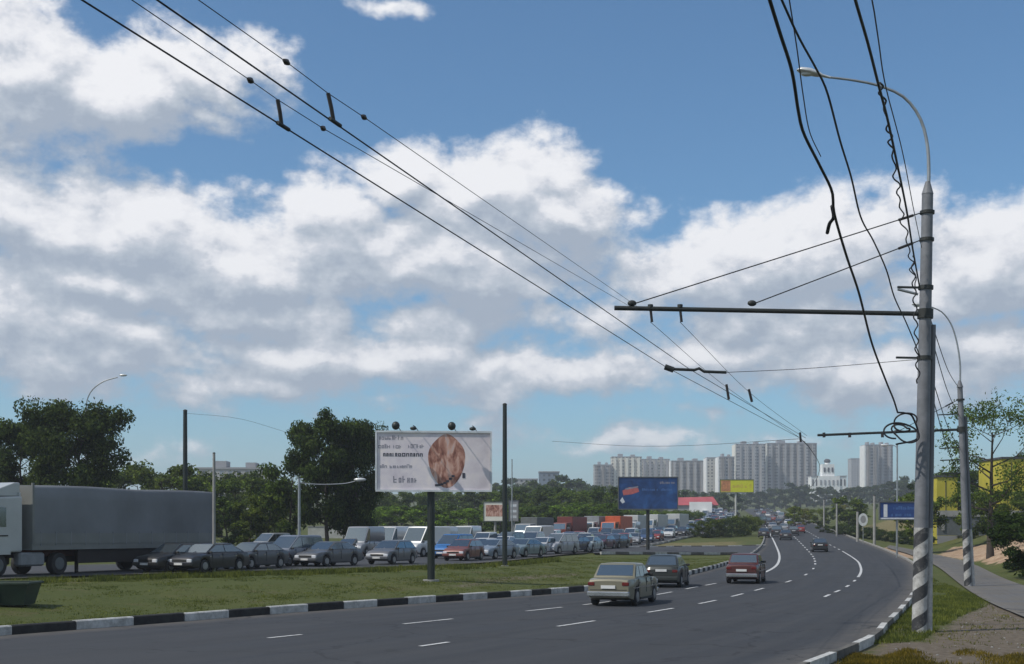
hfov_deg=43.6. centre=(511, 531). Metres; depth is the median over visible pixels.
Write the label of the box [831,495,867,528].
bushy tree
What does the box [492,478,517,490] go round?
distant tree
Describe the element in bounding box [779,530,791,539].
saloon car
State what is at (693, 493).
distant tree
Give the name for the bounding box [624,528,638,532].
minivan
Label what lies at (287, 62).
messenger wire
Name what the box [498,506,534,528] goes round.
bushy tree
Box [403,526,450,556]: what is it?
van
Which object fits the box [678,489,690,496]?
distant tree
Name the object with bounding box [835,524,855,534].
hedge shrub
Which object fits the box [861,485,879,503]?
distant tree
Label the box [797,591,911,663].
kerb
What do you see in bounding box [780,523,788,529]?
hatchback car
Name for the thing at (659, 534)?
hatchback car
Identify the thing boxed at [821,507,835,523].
bushy tree
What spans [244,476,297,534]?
leafy tree
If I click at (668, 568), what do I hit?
hatchback car
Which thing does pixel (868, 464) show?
apartment block
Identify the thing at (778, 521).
saloon car
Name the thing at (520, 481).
block
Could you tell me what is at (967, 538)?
lamp post
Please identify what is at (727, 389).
wire clamp
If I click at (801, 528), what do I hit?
saloon car
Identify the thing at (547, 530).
van
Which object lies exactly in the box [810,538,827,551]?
hatchback car
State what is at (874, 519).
street pole
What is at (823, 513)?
street pole
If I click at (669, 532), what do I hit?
hatchback car
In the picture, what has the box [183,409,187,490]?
steel post
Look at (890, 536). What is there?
hedge shrub
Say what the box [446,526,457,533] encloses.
van
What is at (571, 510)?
bushy tree
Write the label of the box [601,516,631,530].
box truck
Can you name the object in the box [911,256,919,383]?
power cable
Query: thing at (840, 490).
distant tree
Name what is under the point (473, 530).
van
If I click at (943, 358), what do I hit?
power cable
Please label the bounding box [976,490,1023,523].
slope tree
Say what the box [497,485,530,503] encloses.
leafy tree
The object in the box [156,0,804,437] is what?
contact wire
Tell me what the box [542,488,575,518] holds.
leafy tree
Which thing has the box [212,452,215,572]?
steel post
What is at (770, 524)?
saloon car
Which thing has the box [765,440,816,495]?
apartment block
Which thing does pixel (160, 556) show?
saloon car
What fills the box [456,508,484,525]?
bushy tree
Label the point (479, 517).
bushy tree
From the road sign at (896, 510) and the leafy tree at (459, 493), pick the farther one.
the leafy tree at (459, 493)
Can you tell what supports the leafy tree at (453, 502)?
on the ground at (954, 549)
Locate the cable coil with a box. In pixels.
[883,412,919,442]
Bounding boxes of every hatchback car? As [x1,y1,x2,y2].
[365,540,417,563]
[442,539,484,560]
[571,536,589,551]
[579,533,593,535]
[596,534,615,548]
[618,533,632,545]
[645,554,689,586]
[653,530,663,540]
[663,528,674,537]
[667,525,677,530]
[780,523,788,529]
[789,526,798,534]
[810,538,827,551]
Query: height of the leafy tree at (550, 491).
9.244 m
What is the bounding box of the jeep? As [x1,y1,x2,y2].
[771,525,782,536]
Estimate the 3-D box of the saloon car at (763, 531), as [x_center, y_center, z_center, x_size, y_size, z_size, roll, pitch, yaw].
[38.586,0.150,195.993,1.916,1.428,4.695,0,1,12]
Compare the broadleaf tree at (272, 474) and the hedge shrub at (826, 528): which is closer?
the broadleaf tree at (272, 474)
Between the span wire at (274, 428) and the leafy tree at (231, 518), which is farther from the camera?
the leafy tree at (231, 518)
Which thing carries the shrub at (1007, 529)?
on the ground at (954, 549)
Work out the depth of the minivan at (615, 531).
165.15 m
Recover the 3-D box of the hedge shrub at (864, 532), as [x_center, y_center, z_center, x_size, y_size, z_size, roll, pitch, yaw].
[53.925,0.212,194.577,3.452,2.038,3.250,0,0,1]
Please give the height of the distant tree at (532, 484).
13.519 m
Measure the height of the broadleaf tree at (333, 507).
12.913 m
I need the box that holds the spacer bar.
[664,364,726,373]
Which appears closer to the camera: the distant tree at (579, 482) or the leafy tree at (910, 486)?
the leafy tree at (910, 486)
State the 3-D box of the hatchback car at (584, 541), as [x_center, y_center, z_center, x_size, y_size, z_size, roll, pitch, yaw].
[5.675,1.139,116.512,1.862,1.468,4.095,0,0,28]
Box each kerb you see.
[0,536,764,635]
[600,552,736,554]
[607,544,765,547]
[644,533,703,545]
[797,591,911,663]
[805,520,912,564]
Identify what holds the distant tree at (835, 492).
on the ground at (954, 549)
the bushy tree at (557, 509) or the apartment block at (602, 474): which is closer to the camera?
the bushy tree at (557, 509)
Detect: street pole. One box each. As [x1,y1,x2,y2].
[511,459,512,531]
[823,499,824,531]
[836,503,837,535]
[856,511,858,541]
[873,495,875,544]
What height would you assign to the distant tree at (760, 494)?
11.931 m
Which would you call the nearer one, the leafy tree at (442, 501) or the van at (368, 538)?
the van at (368, 538)
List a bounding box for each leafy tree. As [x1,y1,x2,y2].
[100,471,126,487]
[108,469,168,489]
[121,459,200,489]
[153,469,218,489]
[171,476,237,529]
[188,471,249,537]
[188,477,271,544]
[216,496,248,543]
[220,470,272,536]
[230,501,271,544]
[240,492,296,538]
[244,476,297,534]
[359,491,397,525]
[384,492,416,520]
[391,494,426,525]
[415,492,458,512]
[448,494,466,520]
[456,492,476,519]
[457,492,487,523]
[471,490,496,525]
[488,490,510,525]
[492,487,523,504]
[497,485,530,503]
[507,489,546,513]
[522,484,561,517]
[522,489,544,514]
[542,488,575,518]
[543,490,591,515]
[566,489,585,503]
[584,490,617,507]
[588,486,632,515]
[907,483,914,493]
[934,469,975,510]
[959,476,978,507]
[970,469,978,505]
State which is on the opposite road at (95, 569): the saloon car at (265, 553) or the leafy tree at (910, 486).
the saloon car at (265, 553)
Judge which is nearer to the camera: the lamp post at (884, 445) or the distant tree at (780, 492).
the lamp post at (884, 445)
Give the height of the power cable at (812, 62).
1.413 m
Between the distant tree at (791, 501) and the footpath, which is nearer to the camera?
the footpath
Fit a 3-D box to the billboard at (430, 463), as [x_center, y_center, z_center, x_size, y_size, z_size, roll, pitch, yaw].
[-3.661,-1.349,59.899,5.485,7.495,1.566,0,0,-5]
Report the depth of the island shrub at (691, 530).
202.43 m
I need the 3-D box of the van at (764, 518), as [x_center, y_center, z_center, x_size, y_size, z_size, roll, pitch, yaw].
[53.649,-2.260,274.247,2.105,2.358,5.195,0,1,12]
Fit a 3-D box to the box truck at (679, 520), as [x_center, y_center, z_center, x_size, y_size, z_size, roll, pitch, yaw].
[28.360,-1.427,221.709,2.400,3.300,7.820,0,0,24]
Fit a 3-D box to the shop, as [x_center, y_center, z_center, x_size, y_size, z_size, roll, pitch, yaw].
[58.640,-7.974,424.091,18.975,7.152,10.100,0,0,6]
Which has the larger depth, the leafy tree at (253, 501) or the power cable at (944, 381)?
the leafy tree at (253, 501)
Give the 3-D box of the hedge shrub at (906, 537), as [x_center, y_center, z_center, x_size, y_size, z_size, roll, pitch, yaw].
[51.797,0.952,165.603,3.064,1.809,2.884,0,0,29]
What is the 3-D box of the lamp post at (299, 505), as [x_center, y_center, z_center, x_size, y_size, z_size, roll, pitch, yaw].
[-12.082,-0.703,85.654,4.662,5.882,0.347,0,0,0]
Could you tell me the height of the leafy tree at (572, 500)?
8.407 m
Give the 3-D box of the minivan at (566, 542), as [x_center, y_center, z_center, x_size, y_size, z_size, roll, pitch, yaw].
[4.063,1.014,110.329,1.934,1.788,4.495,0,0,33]
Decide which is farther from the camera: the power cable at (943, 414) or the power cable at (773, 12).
the power cable at (943, 414)
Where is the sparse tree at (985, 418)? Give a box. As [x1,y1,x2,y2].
[934,387,1023,558]
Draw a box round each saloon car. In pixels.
[132,543,210,571]
[167,543,250,571]
[224,542,290,568]
[293,541,363,566]
[341,538,356,545]
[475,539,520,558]
[476,538,495,542]
[496,536,515,541]
[507,538,545,556]
[534,537,556,553]
[584,536,603,551]
[587,562,658,605]
[613,534,630,547]
[631,532,640,543]
[675,526,689,535]
[725,553,766,583]
[758,528,769,536]
[768,522,777,528]
[774,519,782,523]
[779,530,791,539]
[796,525,804,532]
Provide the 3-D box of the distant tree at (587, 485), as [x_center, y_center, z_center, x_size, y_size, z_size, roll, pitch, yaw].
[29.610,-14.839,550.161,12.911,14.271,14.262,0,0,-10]
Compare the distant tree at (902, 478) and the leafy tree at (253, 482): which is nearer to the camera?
the leafy tree at (253, 482)
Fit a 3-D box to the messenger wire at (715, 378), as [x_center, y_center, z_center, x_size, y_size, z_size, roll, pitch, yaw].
[7.590,-4.800,44.909,1.170,1.365,25.090,0,0,21]
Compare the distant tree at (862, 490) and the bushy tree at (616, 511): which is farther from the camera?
the distant tree at (862, 490)
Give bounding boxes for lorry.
[0,482,211,576]
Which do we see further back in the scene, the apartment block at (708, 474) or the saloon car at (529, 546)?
the apartment block at (708, 474)
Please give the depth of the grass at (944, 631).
33.61 m
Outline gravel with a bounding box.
[895,611,1023,658]
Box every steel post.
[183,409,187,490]
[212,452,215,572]
[501,403,508,565]
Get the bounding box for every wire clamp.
[725,384,729,399]
[748,389,752,401]
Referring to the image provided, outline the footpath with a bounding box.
[887,545,1023,615]
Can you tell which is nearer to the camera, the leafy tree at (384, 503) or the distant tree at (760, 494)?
the leafy tree at (384, 503)
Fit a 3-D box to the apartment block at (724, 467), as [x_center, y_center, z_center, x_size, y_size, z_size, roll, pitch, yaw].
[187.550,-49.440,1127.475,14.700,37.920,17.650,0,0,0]
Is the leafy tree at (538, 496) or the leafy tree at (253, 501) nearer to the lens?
the leafy tree at (253, 501)
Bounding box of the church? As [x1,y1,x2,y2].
[808,459,846,500]
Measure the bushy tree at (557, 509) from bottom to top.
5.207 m
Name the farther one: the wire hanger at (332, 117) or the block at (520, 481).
the block at (520, 481)
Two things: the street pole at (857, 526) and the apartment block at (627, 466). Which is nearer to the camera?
the street pole at (857, 526)
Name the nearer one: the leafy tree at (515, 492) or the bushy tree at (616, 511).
the bushy tree at (616, 511)
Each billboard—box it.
[375,421,491,581]
[483,502,501,531]
[508,500,518,531]
[618,477,677,549]
[720,479,753,515]
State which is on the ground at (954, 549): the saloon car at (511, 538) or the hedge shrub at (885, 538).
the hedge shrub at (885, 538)
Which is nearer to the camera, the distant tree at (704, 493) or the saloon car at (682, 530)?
the saloon car at (682, 530)
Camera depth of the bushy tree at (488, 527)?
196.58 m
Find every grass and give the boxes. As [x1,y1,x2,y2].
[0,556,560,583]
[835,646,1023,663]
[874,578,989,643]
[920,606,1023,647]
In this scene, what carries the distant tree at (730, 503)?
on the ground at (954, 549)
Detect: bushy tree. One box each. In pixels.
[369,508,394,525]
[376,505,413,524]
[381,505,417,525]
[404,507,438,525]
[415,503,461,525]
[435,511,468,525]
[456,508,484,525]
[463,505,493,531]
[477,505,520,533]
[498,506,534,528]
[519,503,548,516]
[519,506,556,522]
[542,505,576,516]
[559,508,588,516]
[568,501,616,516]
[588,506,631,515]
[785,506,803,525]
[785,508,797,520]
[798,510,816,524]
[805,508,828,526]
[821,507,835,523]
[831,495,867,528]
[838,505,849,516]
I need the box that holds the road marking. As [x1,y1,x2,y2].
[268,525,861,645]
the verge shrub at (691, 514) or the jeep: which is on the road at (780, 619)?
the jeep
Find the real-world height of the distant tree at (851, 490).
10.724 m
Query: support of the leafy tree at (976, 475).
on the ground at (954, 549)
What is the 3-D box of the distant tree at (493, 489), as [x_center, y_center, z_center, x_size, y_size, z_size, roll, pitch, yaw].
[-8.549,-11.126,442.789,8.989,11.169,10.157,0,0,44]
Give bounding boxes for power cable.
[768,0,897,412]
[781,0,920,356]
[789,0,820,156]
[825,205,833,233]
[854,0,920,289]
[871,0,921,247]
[878,82,916,286]
[896,412,918,444]
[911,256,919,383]
[931,321,958,387]
[935,387,958,446]
[935,406,958,471]
[936,353,958,414]
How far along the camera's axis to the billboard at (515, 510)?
171.91 m
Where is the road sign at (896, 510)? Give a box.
[878,501,913,557]
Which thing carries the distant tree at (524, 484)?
on the ground at (954, 549)
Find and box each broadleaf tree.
[0,417,66,484]
[13,395,135,487]
[255,455,318,534]
[278,407,366,540]
[324,419,387,538]
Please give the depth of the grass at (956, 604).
40.41 m
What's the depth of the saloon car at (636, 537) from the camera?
156.01 m
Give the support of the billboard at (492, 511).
on the ground at (954, 549)
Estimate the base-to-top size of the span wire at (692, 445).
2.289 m
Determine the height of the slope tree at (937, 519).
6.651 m
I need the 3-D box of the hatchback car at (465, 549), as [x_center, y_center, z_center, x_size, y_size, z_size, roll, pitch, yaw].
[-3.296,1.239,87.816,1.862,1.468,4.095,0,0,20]
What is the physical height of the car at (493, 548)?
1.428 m
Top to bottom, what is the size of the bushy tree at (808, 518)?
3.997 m
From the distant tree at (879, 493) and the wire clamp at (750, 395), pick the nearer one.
the wire clamp at (750, 395)
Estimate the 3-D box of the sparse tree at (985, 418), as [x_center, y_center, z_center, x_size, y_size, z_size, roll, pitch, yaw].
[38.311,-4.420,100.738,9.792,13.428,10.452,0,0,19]
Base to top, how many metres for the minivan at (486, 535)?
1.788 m
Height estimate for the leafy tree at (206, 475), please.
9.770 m
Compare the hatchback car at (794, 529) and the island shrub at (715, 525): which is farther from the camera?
the hatchback car at (794, 529)
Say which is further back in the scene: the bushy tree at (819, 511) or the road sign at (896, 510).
the bushy tree at (819, 511)
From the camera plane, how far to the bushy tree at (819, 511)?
272.70 m
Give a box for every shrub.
[630,510,643,514]
[670,510,698,520]
[681,509,705,520]
[688,523,712,537]
[688,528,698,536]
[697,519,725,537]
[703,518,729,536]
[717,521,739,536]
[722,519,745,535]
[723,515,753,536]
[732,514,761,534]
[743,519,764,534]
[815,524,829,531]
[822,526,834,532]
[832,523,850,534]
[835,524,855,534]
[843,528,859,535]
[848,525,867,537]
[855,527,877,538]
[864,530,876,538]
[866,528,887,539]
[871,531,890,540]
[877,530,890,541]
[885,531,900,542]
[889,531,904,542]
[894,529,910,543]
[902,532,913,544]
[981,509,1023,577]
[991,528,1023,569]
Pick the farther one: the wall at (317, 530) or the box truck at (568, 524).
the wall at (317, 530)
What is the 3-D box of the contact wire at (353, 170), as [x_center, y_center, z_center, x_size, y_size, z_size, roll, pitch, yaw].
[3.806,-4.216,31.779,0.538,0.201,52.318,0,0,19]
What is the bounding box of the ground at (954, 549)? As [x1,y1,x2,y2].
[0,490,1023,663]
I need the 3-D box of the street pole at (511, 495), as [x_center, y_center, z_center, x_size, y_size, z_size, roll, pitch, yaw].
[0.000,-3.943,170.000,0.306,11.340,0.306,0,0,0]
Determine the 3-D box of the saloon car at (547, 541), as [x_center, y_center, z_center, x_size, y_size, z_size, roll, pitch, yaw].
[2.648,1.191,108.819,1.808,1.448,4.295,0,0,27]
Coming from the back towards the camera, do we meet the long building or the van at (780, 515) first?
the long building
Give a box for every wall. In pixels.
[307,526,411,537]
[937,511,1022,535]
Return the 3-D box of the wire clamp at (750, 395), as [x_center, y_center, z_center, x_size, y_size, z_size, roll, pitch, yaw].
[7.825,-4.464,42.012,0.181,0.439,0.090,0,0,0]
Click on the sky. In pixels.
(160, 230)
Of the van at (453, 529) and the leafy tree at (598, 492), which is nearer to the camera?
the van at (453, 529)
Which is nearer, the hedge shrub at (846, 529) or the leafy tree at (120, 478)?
the leafy tree at (120, 478)
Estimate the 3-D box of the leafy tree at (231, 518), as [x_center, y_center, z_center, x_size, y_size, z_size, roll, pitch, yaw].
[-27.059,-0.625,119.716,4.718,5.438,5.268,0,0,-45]
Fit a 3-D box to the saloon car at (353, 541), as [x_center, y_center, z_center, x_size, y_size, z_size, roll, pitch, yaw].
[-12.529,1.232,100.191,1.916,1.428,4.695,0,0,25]
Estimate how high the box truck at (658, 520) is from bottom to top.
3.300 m
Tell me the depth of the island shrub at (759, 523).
215.63 m
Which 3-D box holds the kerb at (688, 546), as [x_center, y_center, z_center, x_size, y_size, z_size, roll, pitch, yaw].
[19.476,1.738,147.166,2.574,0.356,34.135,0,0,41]
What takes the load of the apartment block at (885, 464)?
on the ground at (954, 549)
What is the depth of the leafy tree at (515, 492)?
242.97 m
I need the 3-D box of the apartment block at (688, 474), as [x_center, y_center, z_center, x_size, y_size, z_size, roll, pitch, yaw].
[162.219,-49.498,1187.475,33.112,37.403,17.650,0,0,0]
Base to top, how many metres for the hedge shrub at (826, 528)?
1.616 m
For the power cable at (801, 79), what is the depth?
16.27 m
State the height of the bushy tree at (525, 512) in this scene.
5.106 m
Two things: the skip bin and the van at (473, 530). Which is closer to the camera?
the skip bin
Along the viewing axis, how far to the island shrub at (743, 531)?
206.43 m
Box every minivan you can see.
[253,533,289,542]
[265,535,322,566]
[435,534,473,557]
[474,532,497,538]
[499,532,524,538]
[524,531,544,537]
[548,533,579,553]
[586,527,600,532]
[600,528,614,531]
[611,529,623,533]
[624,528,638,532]
[640,529,653,541]
[686,523,695,532]
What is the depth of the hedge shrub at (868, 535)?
190.75 m
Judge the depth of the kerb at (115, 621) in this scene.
39.28 m
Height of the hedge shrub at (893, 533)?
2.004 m
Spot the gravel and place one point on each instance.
(975, 634)
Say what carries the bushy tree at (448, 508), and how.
on the ground at (954, 549)
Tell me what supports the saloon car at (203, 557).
on the opposite road at (95, 569)
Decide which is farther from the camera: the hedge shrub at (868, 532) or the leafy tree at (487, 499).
the leafy tree at (487, 499)
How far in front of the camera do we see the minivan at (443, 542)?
94.11 m
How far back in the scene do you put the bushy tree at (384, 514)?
204.45 m
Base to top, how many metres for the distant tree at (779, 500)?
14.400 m
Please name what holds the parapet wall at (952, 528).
on the ground at (954, 549)
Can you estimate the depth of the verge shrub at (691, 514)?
260.37 m
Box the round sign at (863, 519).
[858,513,867,525]
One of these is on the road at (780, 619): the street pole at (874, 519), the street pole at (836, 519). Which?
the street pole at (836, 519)
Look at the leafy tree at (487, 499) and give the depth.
280.73 m
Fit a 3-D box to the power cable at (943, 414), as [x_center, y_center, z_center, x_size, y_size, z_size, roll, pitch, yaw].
[15.718,-4.113,46.199,0.028,0.671,28.227,0,0,21]
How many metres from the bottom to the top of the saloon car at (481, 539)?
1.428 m
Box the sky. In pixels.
[0,0,1023,493]
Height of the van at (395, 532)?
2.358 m
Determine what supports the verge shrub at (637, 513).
on the ground at (954, 549)
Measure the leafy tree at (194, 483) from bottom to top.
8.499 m
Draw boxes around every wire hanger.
[276,99,290,131]
[326,93,341,127]
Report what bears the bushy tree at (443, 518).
on the ground at (954, 549)
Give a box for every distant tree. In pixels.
[479,485,497,501]
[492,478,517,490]
[513,482,528,486]
[526,479,555,511]
[547,479,575,501]
[555,474,588,499]
[572,481,591,489]
[583,485,605,491]
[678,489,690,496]
[681,490,699,496]
[699,491,716,498]
[709,492,722,508]
[713,492,729,511]
[721,493,743,515]
[737,493,752,510]
[743,495,752,507]
[748,492,761,508]
[749,491,769,509]
[761,491,774,508]
[765,488,783,509]
[771,488,786,508]
[776,488,796,509]
[784,482,810,507]
[784,489,800,506]
[798,488,816,506]
[804,487,825,507]
[814,488,829,506]
[816,486,833,505]
[824,490,838,506]
[830,488,845,504]
[844,487,860,505]
[850,486,866,499]
[854,486,867,502]
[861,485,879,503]
[867,485,884,503]
[872,485,889,500]
[878,481,905,500]
[889,481,906,495]
[898,475,914,493]
[898,480,914,497]
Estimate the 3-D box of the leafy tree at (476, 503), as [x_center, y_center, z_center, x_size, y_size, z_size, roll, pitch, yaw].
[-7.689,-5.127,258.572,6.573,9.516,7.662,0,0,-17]
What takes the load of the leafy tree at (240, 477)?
on the ground at (954, 549)
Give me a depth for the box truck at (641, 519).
201.44 m
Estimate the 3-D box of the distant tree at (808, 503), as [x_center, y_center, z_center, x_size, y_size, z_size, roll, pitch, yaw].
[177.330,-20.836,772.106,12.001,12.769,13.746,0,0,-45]
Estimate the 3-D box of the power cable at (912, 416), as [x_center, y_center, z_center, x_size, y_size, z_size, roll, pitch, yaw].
[10.097,-2.624,32.619,0.637,0.849,0.148,0,0,-11]
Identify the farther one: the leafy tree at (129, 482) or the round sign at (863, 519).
the round sign at (863, 519)
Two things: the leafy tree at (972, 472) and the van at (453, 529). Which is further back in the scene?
the leafy tree at (972, 472)
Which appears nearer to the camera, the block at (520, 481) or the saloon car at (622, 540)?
the saloon car at (622, 540)
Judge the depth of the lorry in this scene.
61.64 m
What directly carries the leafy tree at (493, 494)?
on the ground at (954, 549)
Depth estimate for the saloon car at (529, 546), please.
98.28 m
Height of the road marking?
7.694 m
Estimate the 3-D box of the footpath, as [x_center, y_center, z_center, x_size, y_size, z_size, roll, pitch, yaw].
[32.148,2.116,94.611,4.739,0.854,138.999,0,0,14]
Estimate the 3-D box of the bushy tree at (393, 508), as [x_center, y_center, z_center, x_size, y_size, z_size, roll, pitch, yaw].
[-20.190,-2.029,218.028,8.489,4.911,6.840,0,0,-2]
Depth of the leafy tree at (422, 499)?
250.40 m
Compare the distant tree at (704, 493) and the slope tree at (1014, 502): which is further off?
the distant tree at (704, 493)
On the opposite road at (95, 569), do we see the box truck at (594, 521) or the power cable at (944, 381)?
the box truck at (594, 521)
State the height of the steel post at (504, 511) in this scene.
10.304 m
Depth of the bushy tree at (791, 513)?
323.41 m
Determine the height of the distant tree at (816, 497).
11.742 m
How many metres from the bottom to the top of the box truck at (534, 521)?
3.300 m
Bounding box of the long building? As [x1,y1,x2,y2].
[196,461,270,511]
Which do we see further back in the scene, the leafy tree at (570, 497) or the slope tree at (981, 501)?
the leafy tree at (570, 497)
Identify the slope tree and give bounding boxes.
[889,493,948,542]
[936,488,995,538]
[971,500,1007,534]
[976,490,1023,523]
[1007,498,1023,519]
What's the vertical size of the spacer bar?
0.253 m
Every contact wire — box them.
[81,0,797,436]
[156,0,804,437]
[790,440,819,500]
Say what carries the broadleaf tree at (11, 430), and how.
on the ground at (954, 549)
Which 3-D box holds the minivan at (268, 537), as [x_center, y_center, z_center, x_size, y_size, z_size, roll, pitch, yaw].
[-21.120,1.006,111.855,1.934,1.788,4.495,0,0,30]
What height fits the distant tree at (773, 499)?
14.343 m
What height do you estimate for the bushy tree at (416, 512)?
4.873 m
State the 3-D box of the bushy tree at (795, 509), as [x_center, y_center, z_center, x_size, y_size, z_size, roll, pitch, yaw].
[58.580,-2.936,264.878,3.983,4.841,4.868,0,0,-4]
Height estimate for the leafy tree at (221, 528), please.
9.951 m
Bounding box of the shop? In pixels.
[660,497,717,512]
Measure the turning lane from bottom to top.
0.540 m
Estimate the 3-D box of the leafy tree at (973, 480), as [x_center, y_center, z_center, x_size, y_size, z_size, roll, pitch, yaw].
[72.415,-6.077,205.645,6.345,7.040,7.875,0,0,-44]
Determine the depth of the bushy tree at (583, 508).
202.00 m
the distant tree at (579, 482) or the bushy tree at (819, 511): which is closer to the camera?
the bushy tree at (819, 511)
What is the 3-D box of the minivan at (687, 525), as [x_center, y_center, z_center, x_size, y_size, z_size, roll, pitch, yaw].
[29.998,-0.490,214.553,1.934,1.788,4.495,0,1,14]
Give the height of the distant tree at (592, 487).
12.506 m
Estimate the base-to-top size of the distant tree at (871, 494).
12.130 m
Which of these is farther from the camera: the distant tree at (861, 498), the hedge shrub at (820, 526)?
the distant tree at (861, 498)
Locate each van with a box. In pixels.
[345,526,384,555]
[381,526,407,539]
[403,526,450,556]
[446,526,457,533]
[455,526,481,536]
[524,526,553,536]
[632,522,640,528]
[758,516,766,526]
[777,512,783,518]
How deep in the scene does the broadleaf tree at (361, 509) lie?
111.98 m
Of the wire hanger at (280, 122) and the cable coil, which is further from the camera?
the cable coil
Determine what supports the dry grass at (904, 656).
on the ground at (954, 549)
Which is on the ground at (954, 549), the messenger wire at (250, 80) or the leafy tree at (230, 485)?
the leafy tree at (230, 485)
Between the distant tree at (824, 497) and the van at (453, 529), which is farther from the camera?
the distant tree at (824, 497)
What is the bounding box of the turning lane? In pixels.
[592,545,765,552]
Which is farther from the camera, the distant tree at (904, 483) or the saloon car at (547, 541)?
the distant tree at (904, 483)
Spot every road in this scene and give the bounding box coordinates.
[0,509,739,578]
[0,509,912,663]
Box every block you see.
[516,479,537,504]
[538,471,559,504]
[593,462,611,491]
[610,454,641,486]
[642,456,669,476]
[669,458,702,493]
[703,457,715,492]
[715,454,734,493]
[732,441,765,493]
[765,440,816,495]
[848,458,859,487]
[860,442,878,488]
[878,442,892,488]
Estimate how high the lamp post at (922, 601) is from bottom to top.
14.562 m
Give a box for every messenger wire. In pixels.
[132,0,631,307]
[198,0,638,307]
[652,323,799,437]
[680,322,806,435]
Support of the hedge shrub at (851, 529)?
on the ground at (954, 549)
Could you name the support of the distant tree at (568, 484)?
on the ground at (954, 549)
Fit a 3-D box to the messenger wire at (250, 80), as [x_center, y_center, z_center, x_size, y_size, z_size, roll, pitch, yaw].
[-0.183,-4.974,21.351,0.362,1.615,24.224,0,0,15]
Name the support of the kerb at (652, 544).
on the ground at (954, 549)
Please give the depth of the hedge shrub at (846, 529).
203.10 m
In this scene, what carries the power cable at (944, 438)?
hanging from the lamp post at (922, 601)
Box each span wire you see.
[187,413,371,451]
[554,439,792,445]
[727,359,915,372]
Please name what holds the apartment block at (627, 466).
on the ground at (954, 549)
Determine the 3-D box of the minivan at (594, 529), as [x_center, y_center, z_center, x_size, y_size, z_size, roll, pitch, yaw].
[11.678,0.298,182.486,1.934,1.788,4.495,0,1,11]
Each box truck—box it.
[514,517,553,531]
[554,517,586,532]
[584,516,604,531]
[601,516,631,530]
[624,515,645,528]
[645,514,667,527]
[666,514,688,526]
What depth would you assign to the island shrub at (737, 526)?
206.19 m
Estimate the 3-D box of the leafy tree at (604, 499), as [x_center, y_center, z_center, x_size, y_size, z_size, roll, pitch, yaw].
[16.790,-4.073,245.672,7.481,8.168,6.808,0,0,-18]
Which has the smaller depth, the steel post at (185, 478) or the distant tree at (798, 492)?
the steel post at (185, 478)
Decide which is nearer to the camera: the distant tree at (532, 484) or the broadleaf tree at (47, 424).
the broadleaf tree at (47, 424)
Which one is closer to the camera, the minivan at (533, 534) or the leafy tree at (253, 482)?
the minivan at (533, 534)
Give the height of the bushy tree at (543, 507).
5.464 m
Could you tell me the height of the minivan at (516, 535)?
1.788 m
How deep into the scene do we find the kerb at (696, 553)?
124.51 m
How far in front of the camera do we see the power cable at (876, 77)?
18.32 m
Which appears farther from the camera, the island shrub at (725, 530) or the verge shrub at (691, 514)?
the verge shrub at (691, 514)
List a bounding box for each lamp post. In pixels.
[85,374,126,454]
[298,477,365,534]
[614,67,935,632]
[817,303,974,587]
[881,444,897,555]
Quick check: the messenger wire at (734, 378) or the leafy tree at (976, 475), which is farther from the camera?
the leafy tree at (976, 475)
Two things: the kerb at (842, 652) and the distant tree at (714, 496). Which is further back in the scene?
the distant tree at (714, 496)
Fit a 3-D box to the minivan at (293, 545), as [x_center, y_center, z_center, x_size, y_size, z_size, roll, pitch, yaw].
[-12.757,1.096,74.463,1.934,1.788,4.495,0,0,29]
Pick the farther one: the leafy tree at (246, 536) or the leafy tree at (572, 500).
the leafy tree at (572, 500)
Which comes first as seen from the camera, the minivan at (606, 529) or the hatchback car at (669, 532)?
the minivan at (606, 529)
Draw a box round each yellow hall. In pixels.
[933,475,957,543]
[979,457,1023,510]
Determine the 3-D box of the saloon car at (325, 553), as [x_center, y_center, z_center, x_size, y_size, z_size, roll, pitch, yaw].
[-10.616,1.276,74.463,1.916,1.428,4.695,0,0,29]
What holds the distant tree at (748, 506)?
on the ground at (954, 549)
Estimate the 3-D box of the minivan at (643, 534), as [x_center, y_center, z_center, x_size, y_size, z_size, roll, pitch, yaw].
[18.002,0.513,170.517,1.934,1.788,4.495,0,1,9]
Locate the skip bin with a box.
[0,581,43,604]
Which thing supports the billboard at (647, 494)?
on the ground at (954, 549)
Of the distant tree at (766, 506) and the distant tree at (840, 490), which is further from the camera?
the distant tree at (766, 506)
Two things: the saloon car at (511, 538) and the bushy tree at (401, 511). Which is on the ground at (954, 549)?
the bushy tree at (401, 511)

